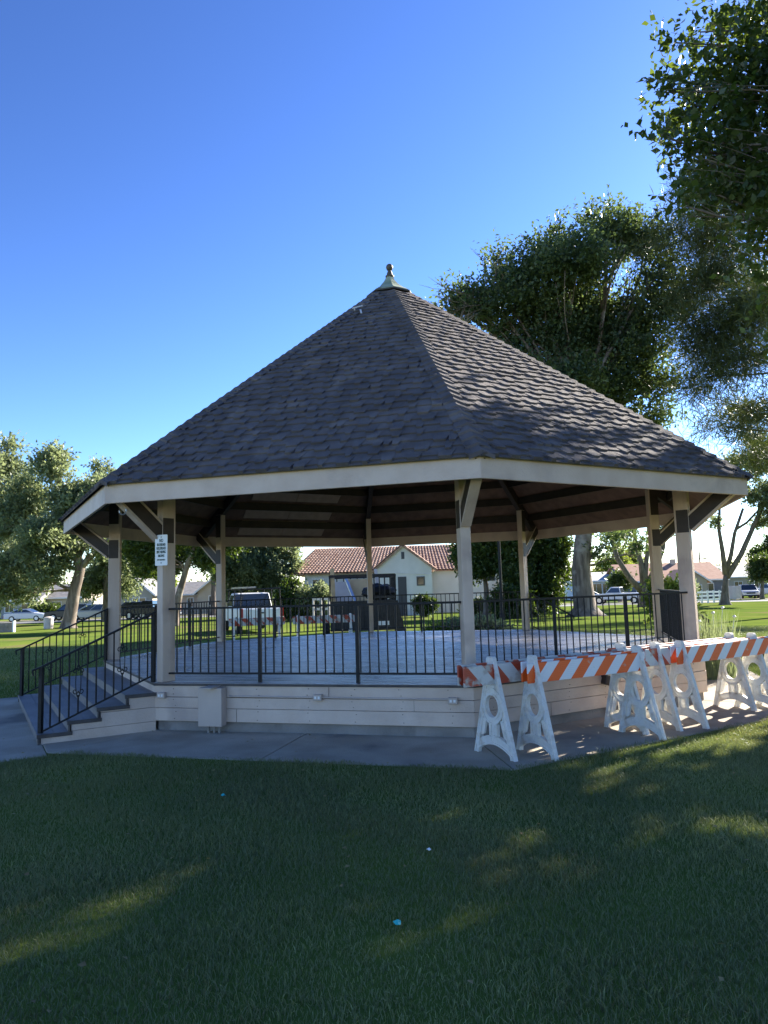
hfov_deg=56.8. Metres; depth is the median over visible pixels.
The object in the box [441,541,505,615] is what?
yard tree
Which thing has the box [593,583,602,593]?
window
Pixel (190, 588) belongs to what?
house
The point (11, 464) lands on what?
park tree
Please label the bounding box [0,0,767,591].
sky
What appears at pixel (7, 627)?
block wall
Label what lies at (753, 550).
distant tree
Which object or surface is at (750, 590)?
parked suv
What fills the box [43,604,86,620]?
parked suv
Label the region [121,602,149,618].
parked suv
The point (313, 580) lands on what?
window
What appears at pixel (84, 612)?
parked minivan
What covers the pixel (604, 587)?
window
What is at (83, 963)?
fallen leaves
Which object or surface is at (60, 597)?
house
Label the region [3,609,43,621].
parked sedan
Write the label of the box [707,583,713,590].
window
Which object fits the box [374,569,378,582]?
scrap board
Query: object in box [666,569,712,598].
house
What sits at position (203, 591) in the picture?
house
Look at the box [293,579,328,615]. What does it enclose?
shrub
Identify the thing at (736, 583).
window
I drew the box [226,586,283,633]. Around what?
work truck
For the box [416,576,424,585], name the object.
window
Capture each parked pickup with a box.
[124,600,181,618]
[595,587,638,603]
[748,584,767,596]
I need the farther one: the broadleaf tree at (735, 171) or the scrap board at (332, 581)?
the scrap board at (332, 581)
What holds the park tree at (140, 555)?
on the lawn at (746, 614)
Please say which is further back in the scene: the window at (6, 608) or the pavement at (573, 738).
the window at (6, 608)
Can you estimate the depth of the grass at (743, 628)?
20.71 m
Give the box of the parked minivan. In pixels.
[76,604,102,620]
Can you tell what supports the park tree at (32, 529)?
on the lawn at (746, 614)
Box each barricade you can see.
[229,616,284,639]
[293,613,354,635]
[457,644,649,761]
[516,645,666,760]
[604,632,757,730]
[641,633,767,730]
[662,636,767,728]
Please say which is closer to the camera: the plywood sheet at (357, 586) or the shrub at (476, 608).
the plywood sheet at (357, 586)
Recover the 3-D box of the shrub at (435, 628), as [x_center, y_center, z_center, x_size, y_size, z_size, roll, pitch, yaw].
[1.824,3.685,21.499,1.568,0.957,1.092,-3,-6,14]
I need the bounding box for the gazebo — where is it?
[15,264,753,744]
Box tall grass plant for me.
[698,606,741,679]
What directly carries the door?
in the stucco house at (422, 569)
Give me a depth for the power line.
119.95 m
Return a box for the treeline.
[0,561,744,611]
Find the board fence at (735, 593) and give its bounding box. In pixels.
[721,586,741,599]
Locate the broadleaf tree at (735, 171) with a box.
[620,0,767,360]
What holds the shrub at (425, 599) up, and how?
on the lawn at (746, 614)
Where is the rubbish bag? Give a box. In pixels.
[361,583,396,599]
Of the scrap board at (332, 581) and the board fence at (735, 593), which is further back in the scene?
the board fence at (735, 593)
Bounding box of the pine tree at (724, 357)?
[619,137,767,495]
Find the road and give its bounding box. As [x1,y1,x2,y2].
[0,599,767,623]
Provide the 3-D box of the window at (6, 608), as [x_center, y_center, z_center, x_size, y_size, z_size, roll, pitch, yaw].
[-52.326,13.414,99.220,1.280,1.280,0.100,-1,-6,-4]
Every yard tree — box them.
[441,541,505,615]
[489,536,574,616]
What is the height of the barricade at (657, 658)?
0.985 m
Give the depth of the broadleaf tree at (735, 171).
10.24 m
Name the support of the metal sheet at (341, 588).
in the dump trailer
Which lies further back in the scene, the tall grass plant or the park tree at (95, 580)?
the park tree at (95, 580)
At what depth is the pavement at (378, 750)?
7.82 m
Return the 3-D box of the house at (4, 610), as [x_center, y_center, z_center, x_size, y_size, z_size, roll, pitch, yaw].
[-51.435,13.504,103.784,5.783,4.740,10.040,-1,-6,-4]
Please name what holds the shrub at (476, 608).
on the lawn at (746, 614)
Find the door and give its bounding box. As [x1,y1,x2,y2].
[398,577,407,615]
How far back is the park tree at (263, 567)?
60.18 m
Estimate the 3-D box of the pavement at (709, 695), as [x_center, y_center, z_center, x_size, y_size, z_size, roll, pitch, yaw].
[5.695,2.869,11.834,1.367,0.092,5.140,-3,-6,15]
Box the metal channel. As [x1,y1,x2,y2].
[344,579,355,600]
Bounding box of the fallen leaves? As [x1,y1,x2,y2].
[4,712,767,1012]
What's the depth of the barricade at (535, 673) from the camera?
7.49 m
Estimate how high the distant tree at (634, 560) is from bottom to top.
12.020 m
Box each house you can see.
[0,588,54,618]
[45,584,102,605]
[121,578,156,604]
[175,581,206,614]
[192,579,226,613]
[291,544,502,615]
[564,572,613,599]
[606,559,729,599]
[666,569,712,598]
[716,565,766,587]
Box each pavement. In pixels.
[0,598,765,621]
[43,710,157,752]
[48,730,512,770]
[475,700,767,769]
[703,670,767,704]
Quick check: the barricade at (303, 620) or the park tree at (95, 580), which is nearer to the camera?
the barricade at (303, 620)
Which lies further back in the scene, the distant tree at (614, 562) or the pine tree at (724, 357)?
the distant tree at (614, 562)
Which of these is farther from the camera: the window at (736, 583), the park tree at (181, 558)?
the window at (736, 583)
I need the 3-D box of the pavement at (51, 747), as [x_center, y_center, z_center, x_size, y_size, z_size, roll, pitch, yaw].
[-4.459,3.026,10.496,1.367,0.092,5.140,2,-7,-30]
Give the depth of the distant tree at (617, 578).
89.02 m
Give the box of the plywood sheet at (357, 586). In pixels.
[348,579,372,600]
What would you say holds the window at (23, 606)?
in the house at (4, 610)
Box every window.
[4,603,13,612]
[21,603,27,608]
[187,597,193,606]
[312,579,323,586]
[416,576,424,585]
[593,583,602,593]
[602,583,607,593]
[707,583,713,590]
[734,581,742,585]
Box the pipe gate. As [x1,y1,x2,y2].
[312,598,329,615]
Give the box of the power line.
[571,552,750,569]
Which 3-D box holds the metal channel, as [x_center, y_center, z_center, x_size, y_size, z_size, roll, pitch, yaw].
[-1.210,3.191,27.269,0.120,1.279,0.913,3,-8,-36]
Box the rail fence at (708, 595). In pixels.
[696,590,720,602]
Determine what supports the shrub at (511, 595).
on the lawn at (746, 614)
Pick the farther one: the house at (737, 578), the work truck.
the house at (737, 578)
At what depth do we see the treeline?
176.67 m
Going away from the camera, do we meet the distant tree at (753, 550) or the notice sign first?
the notice sign
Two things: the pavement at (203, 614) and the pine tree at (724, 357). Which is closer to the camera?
the pine tree at (724, 357)
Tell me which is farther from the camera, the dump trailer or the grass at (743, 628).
the dump trailer
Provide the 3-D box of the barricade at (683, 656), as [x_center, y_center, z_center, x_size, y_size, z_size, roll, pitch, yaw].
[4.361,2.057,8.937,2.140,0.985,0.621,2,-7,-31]
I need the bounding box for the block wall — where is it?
[0,621,15,632]
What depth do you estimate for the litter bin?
49.27 m
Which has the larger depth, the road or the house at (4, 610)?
the house at (4, 610)
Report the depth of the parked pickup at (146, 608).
72.44 m
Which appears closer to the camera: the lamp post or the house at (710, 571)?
the lamp post
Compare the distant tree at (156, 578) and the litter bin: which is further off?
the distant tree at (156, 578)
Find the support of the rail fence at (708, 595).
on the lawn at (746, 614)
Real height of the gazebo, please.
8.144 m
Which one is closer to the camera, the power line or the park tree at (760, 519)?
the park tree at (760, 519)
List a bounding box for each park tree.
[0,429,40,612]
[0,436,122,628]
[66,453,142,621]
[108,539,249,625]
[175,545,215,615]
[208,547,308,604]
[595,526,674,606]
[702,431,767,604]
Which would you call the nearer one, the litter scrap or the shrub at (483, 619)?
the litter scrap
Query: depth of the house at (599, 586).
107.58 m
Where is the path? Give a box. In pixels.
[0,697,46,761]
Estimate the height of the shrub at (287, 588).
3.916 m
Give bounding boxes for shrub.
[28,602,62,612]
[273,573,309,620]
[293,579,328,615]
[411,592,440,616]
[419,618,450,630]
[443,611,516,630]
[457,596,483,615]
[486,582,538,618]
[639,568,707,636]
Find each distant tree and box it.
[146,571,178,585]
[591,545,632,571]
[604,567,634,601]
[627,541,644,563]
[678,578,699,594]
[743,549,767,598]
[744,530,767,559]
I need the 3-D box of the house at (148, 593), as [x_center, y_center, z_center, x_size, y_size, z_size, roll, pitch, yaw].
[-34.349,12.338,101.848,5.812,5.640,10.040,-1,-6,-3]
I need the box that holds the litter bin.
[43,616,53,628]
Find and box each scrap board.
[330,569,335,601]
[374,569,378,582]
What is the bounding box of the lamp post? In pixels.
[497,541,503,619]
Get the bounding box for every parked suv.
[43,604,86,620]
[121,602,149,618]
[739,584,759,598]
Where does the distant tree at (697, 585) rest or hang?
on the lawn at (746, 614)
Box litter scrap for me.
[393,919,400,924]
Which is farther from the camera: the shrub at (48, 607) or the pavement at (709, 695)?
the shrub at (48, 607)
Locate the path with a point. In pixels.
(16, 732)
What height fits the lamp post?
5.900 m
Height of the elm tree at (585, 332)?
27.078 m
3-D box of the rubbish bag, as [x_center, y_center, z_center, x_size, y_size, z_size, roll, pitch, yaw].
[-0.194,3.005,26.833,1.353,0.660,0.900,-2,-6,0]
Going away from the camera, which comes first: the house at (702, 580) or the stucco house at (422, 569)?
the stucco house at (422, 569)
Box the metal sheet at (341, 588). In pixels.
[335,582,351,600]
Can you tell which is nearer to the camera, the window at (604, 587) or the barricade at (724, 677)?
the barricade at (724, 677)
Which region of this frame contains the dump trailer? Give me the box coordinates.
[325,573,404,633]
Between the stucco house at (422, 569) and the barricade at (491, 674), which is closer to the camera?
the barricade at (491, 674)
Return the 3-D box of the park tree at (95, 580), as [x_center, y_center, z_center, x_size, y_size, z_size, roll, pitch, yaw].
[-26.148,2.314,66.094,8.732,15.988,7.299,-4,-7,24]
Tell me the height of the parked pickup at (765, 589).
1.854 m
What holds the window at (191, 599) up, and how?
in the house at (190, 588)
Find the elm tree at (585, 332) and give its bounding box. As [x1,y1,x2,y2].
[422,184,707,616]
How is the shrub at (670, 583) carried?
on the lawn at (746, 614)
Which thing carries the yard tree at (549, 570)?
on the lawn at (746, 614)
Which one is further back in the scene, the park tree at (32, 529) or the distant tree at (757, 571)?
the distant tree at (757, 571)
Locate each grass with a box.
[0,625,767,697]
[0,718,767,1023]
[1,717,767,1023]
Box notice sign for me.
[155,534,167,565]
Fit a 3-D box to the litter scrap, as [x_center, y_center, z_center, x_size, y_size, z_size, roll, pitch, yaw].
[0.070,2.082,3.614,0.040,0.023,0.039,-6,-7,35]
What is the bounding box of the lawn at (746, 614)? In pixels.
[0,594,767,1023]
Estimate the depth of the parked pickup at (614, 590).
78.75 m
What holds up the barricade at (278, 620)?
on the lawn at (746, 614)
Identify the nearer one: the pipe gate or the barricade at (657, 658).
the barricade at (657, 658)
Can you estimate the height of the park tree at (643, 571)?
14.085 m

